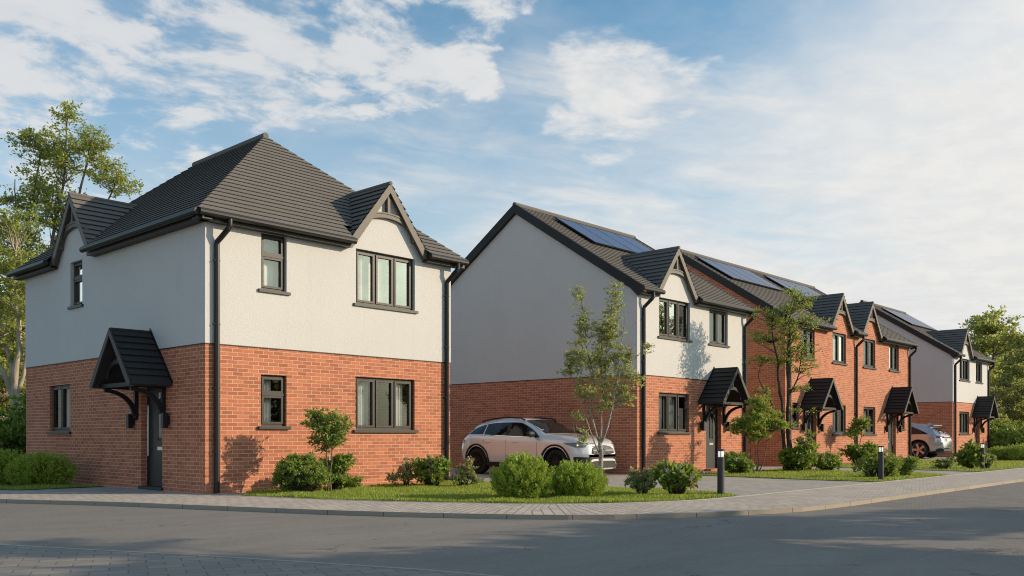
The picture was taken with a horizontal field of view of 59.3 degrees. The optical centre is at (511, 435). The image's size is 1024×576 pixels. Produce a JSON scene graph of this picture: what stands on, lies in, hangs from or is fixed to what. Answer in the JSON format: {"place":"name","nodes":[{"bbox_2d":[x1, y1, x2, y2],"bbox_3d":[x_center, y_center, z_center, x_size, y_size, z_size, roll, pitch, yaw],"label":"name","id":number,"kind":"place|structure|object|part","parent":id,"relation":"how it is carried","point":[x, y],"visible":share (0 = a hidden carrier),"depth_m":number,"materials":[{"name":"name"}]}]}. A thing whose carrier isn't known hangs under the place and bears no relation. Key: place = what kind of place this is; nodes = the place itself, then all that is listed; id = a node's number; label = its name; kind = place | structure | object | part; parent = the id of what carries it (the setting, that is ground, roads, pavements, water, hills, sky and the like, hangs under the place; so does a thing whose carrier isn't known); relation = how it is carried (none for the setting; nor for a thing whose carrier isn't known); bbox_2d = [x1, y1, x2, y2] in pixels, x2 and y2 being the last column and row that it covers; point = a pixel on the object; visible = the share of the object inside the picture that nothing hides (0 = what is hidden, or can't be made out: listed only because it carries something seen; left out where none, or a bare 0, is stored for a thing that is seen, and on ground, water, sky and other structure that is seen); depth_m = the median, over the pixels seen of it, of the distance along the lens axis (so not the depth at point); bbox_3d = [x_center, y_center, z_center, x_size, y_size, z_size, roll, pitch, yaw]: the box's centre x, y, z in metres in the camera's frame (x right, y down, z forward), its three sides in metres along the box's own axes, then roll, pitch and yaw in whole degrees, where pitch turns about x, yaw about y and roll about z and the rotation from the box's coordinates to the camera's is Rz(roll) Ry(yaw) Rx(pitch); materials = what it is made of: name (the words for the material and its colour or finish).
{"place":"outdoors","nodes":[
{"label":"outdoors","id":0,"kind":"place"},
{"bbox_2d":[0,482,102,489],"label":"lawn","id":1,"kind":"structure","parent":0,"point":[42,488],"depth_m":18.60,"materials":[{"name":"plant"}]},
{"bbox_2d":[0,448,26,483],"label":"conifer shrub","id":2,"kind":"object","parent":1,"relation":"on","point":[4,458],"visible":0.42,"depth_m":19.98,"materials":[{"name":"green plant"}]},
{"bbox_2d":[2,450,78,485],"bbox_3d":[-10.380,0.735,19.794,1.432,0.865,1.558,0,0,43],"label":"conifer shrub","id":3,"kind":"object","parent":1,"relation":"on","point":[32,469],"visible":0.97,"depth_m":19.45,"materials":[{"name":"green plant"}]},
{"bbox_2d":[6,133,468,493],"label":"detached house","id":4,"kind":"structure","parent":0,"point":[217,322],"depth_m":19.06,"materials":[{"name":"red brick"}]},
{"bbox_2d":[46,385,70,433],"bbox_3d":[-10.783,-0.629,21.664,1.400,1.172,0.319,0,0,43],"label":"window","id":5,"kind":"structure","parent":4,"relation":"in","point":[65,389],"depth_m":21.66,"materials":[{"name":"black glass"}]},
{"bbox_2d":[67,261,83,309],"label":"window","id":6,"kind":"structure","parent":4,"relation":"in","point":[77,279],"depth_m":21.04,"materials":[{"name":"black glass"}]},
{"bbox_2d":[138,388,162,490],"bbox_3d":[-7.302,0.035,18.418,1.020,2.120,0.265,0,0,43],"label":"door","id":7,"kind":"structure","parent":4,"relation":"in","point":[154,430],"depth_m":18.58,"materials":[{"name":"black glass"}]},
{"bbox_2d":[258,233,290,295],"bbox_3d":[-4.826,-3.424,18.018,0.319,1.182,0.720,0,0,43],"label":"window","id":8,"kind":"structure","parent":4,"relation":"in","point":[272,247],"depth_m":18.13,"materials":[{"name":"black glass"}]},
{"bbox_2d":[258,375,290,428],"bbox_3d":[-4.825,-0.669,18.020,0.319,1.082,0.725,0,0,43],"label":"window","id":9,"kind":"structure","parent":4,"relation":"in","point":[266,393],"depth_m":18.10,"materials":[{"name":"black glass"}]},
{"bbox_2d":[353,249,417,313],"bbox_3d":[-2.905,-3.427,20.140,0.379,1.247,1.815,0,0,43],"label":"window","id":10,"kind":"structure","parent":4,"relation":"in","point":[380,278],"depth_m":20.22,"materials":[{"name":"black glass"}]},
{"bbox_2d":[353,377,418,432],"bbox_3d":[-2.875,-0.674,20.113,0.299,1.212,1.825,0,0,43],"label":"window","id":11,"kind":"structure","parent":4,"relation":"in","point":[361,383],"depth_m":19.94,"materials":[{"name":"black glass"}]},
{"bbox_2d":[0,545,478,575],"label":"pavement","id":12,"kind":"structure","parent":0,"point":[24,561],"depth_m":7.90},
{"bbox_2d":[0,457,973,495],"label":"driveway","id":13,"kind":"structure","parent":0,"point":[740,486],"depth_m":20.31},
{"bbox_2d":[11,468,1017,503],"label":"path edging","id":14,"kind":"object","parent":13,"relation":"on","point":[514,503],"visible":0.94,"depth_m":16.12,"materials":[{"name":"concrete"}]},
{"bbox_2d":[462,416,615,473],"bbox_3d":[0.717,0.274,25.491,4.705,1.643,2.302,0,0,43],"label":"parked car","id":15,"kind":"object","parent":13,"relation":"on","point":[494,442],"visible":0.82,"depth_m":24.84,"materials":[{"name":"white paint"}]},
{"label":"quarter window","id":16,"kind":"part","parent":15,"relation":"part of","materials":[{"name":"black glass"}]},
{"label":"rear window","id":17,"kind":"part","parent":15,"relation":"part of","materials":[{"name":"black glass"}]},
{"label":"front window","id":18,"kind":"part","parent":15,"relation":"part of","materials":[{"name":"black glass"}]},
{"bbox_2d":[911,423,952,457],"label":"parked car","id":19,"kind":"object","parent":13,"relation":"on","point":[928,440],"visible":0.45,"depth_m":43.26,"materials":[{"name":"silver metal"}]},
{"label":"rear window","id":20,"kind":"part","parent":19,"relation":"part of","materials":[{"name":"black glass"}]},
{"bbox_2d":[958,304,1023,428],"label":"background tree","id":21,"kind":"object","parent":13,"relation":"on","point":[983,325],"visible":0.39,"depth_m":61.34,"materials":[{"name":"green plant"}]},
{"bbox_2d":[980,335,1022,405],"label":"background tree","id":22,"kind":"object","parent":13,"relation":"on","point":[1006,357],"visible":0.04,"depth_m":67.00,"materials":[{"name":"green plant"}]},
{"bbox_2d":[990,353,1023,424],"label":"background tree","id":23,"kind":"object","parent":13,"relation":"on","point":[1012,372],"visible":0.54,"depth_m":55.99,"materials":[{"name":"green plant"}]},
{"bbox_2d":[990,419,1023,449],"bbox_3d":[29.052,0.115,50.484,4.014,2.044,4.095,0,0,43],"label":"tall hedge","id":24,"kind":"object","parent":13,"relation":"on","point":[1014,437],"visible":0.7,"depth_m":50.31,"materials":[{"name":"green plant"}]},
{"bbox_2d":[990,327,1023,420],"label":"background tree","id":25,"kind":"object","parent":13,"relation":"on","point":[1012,338],"visible":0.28,"depth_m":58.19,"materials":[{"name":"green plant"}]},
{"bbox_2d":[242,480,737,503],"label":"lawn","id":26,"kind":"structure","parent":0,"point":[482,502],"depth_m":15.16,"materials":[{"name":"plant"}]},
{"bbox_2d":[270,451,334,491],"bbox_3d":[-4.012,0.697,16.945,1.109,0.811,1.082,0,0,43],"label":"box shrub","id":27,"kind":"object","parent":26,"relation":"on","point":[299,477],"visible":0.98,"depth_m":16.82,"materials":[{"name":"green plant"}]},
{"bbox_2d":[299,406,354,490],"bbox_3d":[-3.566,0.254,17.481,1.034,1.687,0.835,0,0,9],"label":"tree","id":28,"kind":"object","parent":26,"relation":"on","point":[332,436],"visible":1,"depth_m":17.31,"materials":[{"name":"green plant"}]},
{"bbox_2d":[318,452,356,490],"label":"laurel shrub","id":29,"kind":"object","parent":26,"relation":"on","point":[340,465],"visible":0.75,"depth_m":17.71,"materials":[{"name":"green plant"}]},
{"bbox_2d":[343,472,366,487],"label":"spreading shrub","id":30,"kind":"object","parent":26,"relation":"on","point":[356,480],"visible":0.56,"depth_m":18.14,"materials":[{"name":"green plant"}]},
{"bbox_2d":[384,455,415,485],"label":"flowering shrub","id":31,"kind":"object","parent":26,"relation":"on","point":[405,468],"visible":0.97,"depth_m":19.17,"materials":[{"name":"green plant"}]},
{"bbox_2d":[410,454,453,485],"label":"flowering shrub","id":32,"kind":"object","parent":26,"relation":"on","point":[430,469],"visible":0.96,"depth_m":18.95,"materials":[{"name":"green plant"}]},
{"bbox_2d":[448,456,484,485],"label":"flowering shrub","id":33,"kind":"object","parent":26,"relation":"on","point":[464,471],"visible":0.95,"depth_m":19.13,"materials":[{"name":"green plant"}]},
{"bbox_2d":[489,449,556,498],"bbox_3d":[0.173,0.700,15.612,1.170,0.932,1.150,0,0,16],"label":"conifer shrub","id":34,"kind":"object","parent":26,"relation":"on","point":[511,475],"visible":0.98,"depth_m":15.34,"materials":[{"name":"green plant"}]},
{"bbox_2d":[549,459,608,496],"bbox_3d":[1.148,0.782,15.914,1.101,0.780,1.134,0,0,-18],"label":"conifer shrub","id":35,"kind":"object","parent":26,"relation":"on","point":[589,481],"visible":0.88,"depth_m":15.63,"materials":[{"name":"green plant"}]},
{"bbox_2d":[556,278,654,476],"bbox_3d":[2.219,-1.371,21.902,2.360,4.946,1.186,0,0,-15],"label":"birch tree","id":36,"kind":"object","parent":26,"relation":"on","point":[597,360],"visible":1,"depth_m":21.73,"materials":[{"name":"green plant"}]},
{"bbox_2d":[623,466,657,493],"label":"flowering shrub","id":37,"kind":"object","parent":26,"relation":"on","point":[640,482],"visible":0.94,"depth_m":16.44,"materials":[{"name":"green plant"}]},
{"bbox_2d":[647,458,703,494],"bbox_3d":[2.949,0.752,16.269,1.001,0.700,1.021,0,0,43],"label":"flowering shrub","id":38,"kind":"object","parent":26,"relation":"on","point":[673,476],"visible":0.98,"depth_m":16.12,"materials":[{"name":"green plant"}]},
{"bbox_2d":[717,449,724,494],"bbox_3d":[3.831,0.670,16.507,0.132,0.850,0.132,0,0,43],"label":"bollard light","id":39,"kind":"object","parent":26,"relation":"on","point":[720,471],"visible":0.88,"depth_m":16.45,"materials":[{"name":"black metal"}]},
{"bbox_2d":[0,503,1023,575],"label":"road","id":40,"kind":"structure","parent":0,"point":[863,541],"depth_m":9.96,"materials":[{"name":"grey asphalt"}]},
{"bbox_2d":[0,468,1023,514],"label":"pavement","id":41,"kind":"structure","parent":0,"point":[817,497],"depth_m":14.98,"materials":[{"name":"grey concrete"}]},
{"bbox_2d":[0,0,1023,428],"label":"sky","id":42,"kind":"structure","parent":0,"point":[866,150],"materials":[{"name":"blue"}]},
{"bbox_2d":[450,202,757,473],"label":"gabled house","id":43,"kind":"structure","parent":0,"point":[513,311],"depth_m":27.86,"materials":[{"name":"white paint"}]},
{"bbox_2d":[657,393,691,433],"bbox_3d":[4.770,-0.654,26.891,0.300,1.222,1.800,0,0,43],"label":"window","id":44,"kind":"structure","parent":43,"relation":"in","point":[670,400],"depth_m":27.02,"materials":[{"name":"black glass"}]},
{"bbox_2d":[658,298,692,342],"bbox_3d":[4.818,-3.444,26.867,0.198,1.202,1.830,0,0,43],"label":"window","id":45,"kind":"structure","parent":43,"relation":"in","point":[668,309],"depth_m":26.86,"materials":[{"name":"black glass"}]},
{"bbox_2d":[705,405,717,470],"bbox_3d":[6.384,0.035,28.497,0.435,2.120,1.030,0,0,43],"label":"door","id":46,"kind":"structure","parent":43,"relation":"in","point":[712,424],"depth_m":28.69,"materials":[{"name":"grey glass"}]},
{"bbox_2d":[708,309,729,347],"bbox_3d":[6.512,-3.424,28.787,0.318,1.162,1.290,0,0,43],"label":"window","id":47,"kind":"structure","parent":43,"relation":"in","point":[713,314],"depth_m":28.82,"materials":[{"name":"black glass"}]},
{"bbox_2d":[680,249,918,465],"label":"semi detached house","id":48,"kind":"structure","parent":0,"point":[863,359],"depth_m":35.75,"materials":[{"name":"red brick"}]},
{"bbox_2d":[791,403,800,428],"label":"window","id":49,"kind":"structure","parent":48,"relation":"in","point":[795,404],"depth_m":32.93,"materials":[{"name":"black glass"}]},
{"bbox_2d":[801,327,816,359],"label":"window","id":50,"kind":"structure","parent":48,"relation":"in","point":[811,334],"depth_m":33.78,"materials":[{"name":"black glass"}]},
{"bbox_2d":[805,410,812,443],"bbox_3d":[11.074,0.005,33.824,0.085,2.060,0.940,0,0,43],"label":"door","id":51,"kind":"structure","parent":48,"relation":"in","point":[809,426],"depth_m":33.93,"materials":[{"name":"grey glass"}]},
{"bbox_2d":[832,405,845,435],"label":"window","id":52,"kind":"structure","parent":48,"relation":"in","point":[836,432],"depth_m":35.67,"materials":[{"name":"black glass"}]},
{"bbox_2d":[832,332,847,365],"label":"window","id":53,"kind":"structure","parent":48,"relation":"in","point":[837,339],"depth_m":35.79,"materials":[{"name":"black glass"}]},
{"bbox_2d":[863,339,876,369],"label":"window","id":54,"kind":"structure","parent":48,"relation":"in","point":[866,342],"depth_m":38.10,"materials":[{"name":"clear glass"}]},
{"bbox_2d":[863,407,876,435],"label":"window","id":55,"kind":"structure","parent":48,"relation":"in","point":[866,409],"depth_m":38.11,"materials":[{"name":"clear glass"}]},
{"bbox_2d":[888,414,892,456],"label":"door","id":56,"kind":"structure","parent":48,"relation":"in","point":[890,434],"depth_m":40.02,"materials":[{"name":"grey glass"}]},
{"bbox_2d":[889,345,900,372],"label":"window","id":57,"kind":"structure","parent":48,"relation":"in","point":[891,347],"depth_m":39.93,"materials":[{"name":"clear glass"}]},
{"bbox_2d":[702,468,947,481],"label":"lawn","id":58,"kind":"structure","parent":0,"point":[826,479],"depth_m":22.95,"materials":[{"name":"plant"}]},
{"bbox_2d":[716,451,756,473],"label":"laurel shrub","id":59,"kind":"object","parent":58,"relation":"on","point":[734,462],"visible":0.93,"depth_m":25.09,"materials":[{"name":"green plant"}]},
{"bbox_2d":[725,394,789,472],"bbox_3d":[7.154,-0.064,26.170,1.241,2.329,1.838,0,0,65],"label":"tree","id":60,"kind":"object","parent":58,"relation":"on","point":[757,410],"visible":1,"depth_m":26.03,"materials":[{"name":"green plant"}]},
{"bbox_2d":[742,285,837,469],"bbox_3d":[8.511,-1.757,27.578,2.850,5.729,1.559,0,0,-16],"label":"maple tree","id":61,"kind":"object","parent":58,"relation":"on","point":[788,356],"visible":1,"depth_m":27.53,"materials":[{"name":"green plant"}]},
{"bbox_2d":[776,436,819,470],"bbox_3d":[8.685,0.551,27.326,1.337,1.102,1.238,0,0,43],"label":"flowering shrub","id":62,"kind":"object","parent":58,"relation":"on","point":[801,455],"visible":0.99,"depth_m":27.14,"materials":[{"name":"green plant"}]},
{"bbox_2d":[812,451,842,469],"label":"laurel shrub","id":63,"kind":"object","parent":58,"relation":"on","point":[830,461],"visible":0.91,"depth_m":27.40,"materials":[{"name":"green plant"}]},
{"bbox_2d":[850,448,904,476],"bbox_3d":[9.461,0.673,23.300,1.336,0.860,0.863,0,0,5],"label":"box shrub","id":64,"kind":"object","parent":58,"relation":"on","point":[870,463],"visible":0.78,"depth_m":23.20,"materials":[{"name":"green plant"}]},
{"bbox_2d":[878,446,883,479],"bbox_3d":[9.024,0.670,22.002,0.132,0.850,0.132,0,0,43],"label":"bollard light","id":65,"kind":"object","parent":58,"relation":"on","point":[880,462],"visible":0.88,"depth_m":21.95,"materials":[{"name":"black metal"}]},
{"bbox_2d":[890,455,920,475],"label":"box shrub","id":66,"kind":"object","parent":58,"relation":"on","point":[907,468],"visible":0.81,"depth_m":23.98,"materials":[{"name":"green plant"}]},
{"bbox_2d":[815,458,1023,471],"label":"lawn","id":67,"kind":"structure","parent":0,"point":[957,466],"depth_m":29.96,"materials":[{"name":"plant"}]},
{"bbox_2d":[837,439,877,463],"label":"laurel shrub","id":68,"kind":"object","parent":67,"relation":"on","point":[854,451],"visible":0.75,"depth_m":34.66,"materials":[{"name":"green plant"}]},
{"bbox_2d":[842,413,872,462],"bbox_3d":[13.446,0.110,35.025,1.138,1.978,1.039,0,0,15],"label":"ball shrub","id":69,"kind":"object","parent":67,"relation":"on","point":[859,425],"visible":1,"depth_m":34.87,"materials":[{"name":"green plant"}]},
{"bbox_2d":[930,455,956,468],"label":"box shrub","id":70,"kind":"object","parent":67,"relation":"on","point":[946,463],"visible":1,"depth_m":29.28,"materials":[{"name":"green plant"}]},
{"bbox_2d":[951,438,987,468],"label":"flowering shrub","id":71,"kind":"object","parent":67,"relation":"on","point":[969,454],"visible":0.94,"depth_m":29.52,"materials":[{"name":"green plant"}]},
{"bbox_2d":[980,443,984,468],"bbox_3d":[15.334,0.670,29.324,0.132,0.850,0.132,0,0,43],"label":"bollard light","id":72,"kind":"object","parent":67,"relation":"on","point":[982,447],"visible":0.9,"depth_m":29.27,"materials":[{"name":"black metal"}]},
{"bbox_2d":[985,451,996,468],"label":"flowering shrub","id":73,"kind":"object","parent":67,"relation":"on","point":[988,460],"visible":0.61,"depth_m":29.63,"materials":[{"name":"green plant"}]},
{"bbox_2d":[985,445,1015,459],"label":"conifer shrub","id":74,"kind":"object","parent":67,"relation":"on","point":[997,450],"visible":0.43,"depth_m":39.63,"materials":[{"name":"green plant"}]},
{"bbox_2d":[1000,443,1023,460],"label":"conifer shrub","id":75,"kind":"object","parent":67,"relation":"on","point":[1013,450],"visible":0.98,"depth_m":38.90,"materials":[{"name":"green plant"}]},
{"bbox_2d":[859,300,998,456],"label":"gabled house","id":76,"kind":"structure","parent":0,"point":[950,377],"depth_m":47.13,"materials":[{"name":"white paint"}]},
{"bbox_2d":[959,359,970,381],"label":"window","id":77,"kind":"structure","parent":76,"relation":"in","point":[962,363],"depth_m":47.50,"materials":[{"name":"glass"}]},
{"bbox_2d":[959,411,970,434],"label":"window","id":78,"kind":"structure","parent":76,"relation":"in","point":[961,414],"depth_m":47.50,"materials":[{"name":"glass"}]},
{"bbox_2d":[976,362,983,383],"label":"window","id":79,"kind":"structure","parent":76,"relation":"in","point":[979,382],"depth_m":49.31,"materials":[{"name":"glass"}]},
{"bbox_2d":[856,481,1023,511],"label":"block road","id":80,"kind":"structure","parent":0,"point":[1009,497],"depth_m":16.17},
{"label":"lawn","id":81,"kind":"structure","parent":0,"visible":0},
{"bbox_2d":[0,329,24,419],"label":"background tree","id":82,"kind":"object","parent":81,"relation":"on","point":[2,406],"visible":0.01,"depth_m":36.59,"materials":[{"name":"green plant"}]},
{"bbox_2d":[0,390,25,454],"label":"laurel hedge","id":83,"kind":"object","parent":81,"relation":"on","point":[13,430],"visible":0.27,"depth_m":26.09,"materials":[{"name":"green plant"}]},
{"bbox_2d":[0,280,25,416],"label":"background tree","id":84,"kind":"object","parent":81,"relation":"on","point":[5,366],"visible":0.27,"depth_m":33.81,"materials":[{"name":"green plant"}]},
{"bbox_2d":[0,276,25,407],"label":"background tree","id":85,"kind":"object","parent":81,"relation":"on","point":[7,390],"visible":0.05,"depth_m":36.34,"materials":[{"name":"green plant"}]},
{"bbox_2d":[0,201,42,452],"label":"pale trunk tree","id":86,"kind":"object","parent":81,"relation":"on","point":[17,323],"visible":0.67,"depth_m":28.91,"materials":[{"name":"green plant"}]},
{"bbox_2d":[0,99,143,303],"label":"tall tree","id":87,"kind":"object","parent":81,"relation":"on","point":[60,161],"visible":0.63,"depth_m":33.15,"materials":[{"name":"green plant"}]},
{"label":"ground","id":88,"kind":"structure","parent":0,"visible":0},
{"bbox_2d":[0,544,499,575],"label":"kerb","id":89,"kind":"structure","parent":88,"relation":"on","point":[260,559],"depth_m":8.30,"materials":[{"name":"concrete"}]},
{"bbox_2d":[0,478,1023,519],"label":"kerb","id":90,"kind":"structure","parent":88,"relation":"on","point":[518,516],"depth_m":13.39,"materials":[{"name":"concrete"}]},
{"bbox_2d":[990,378,1023,427],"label":"background tree","id":91,"kind":"object","parent":88,"relation":"on","point":[1008,397],"visible":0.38,"depth_m":54.30,"materials":[{"name":"green plant"}]}
]}

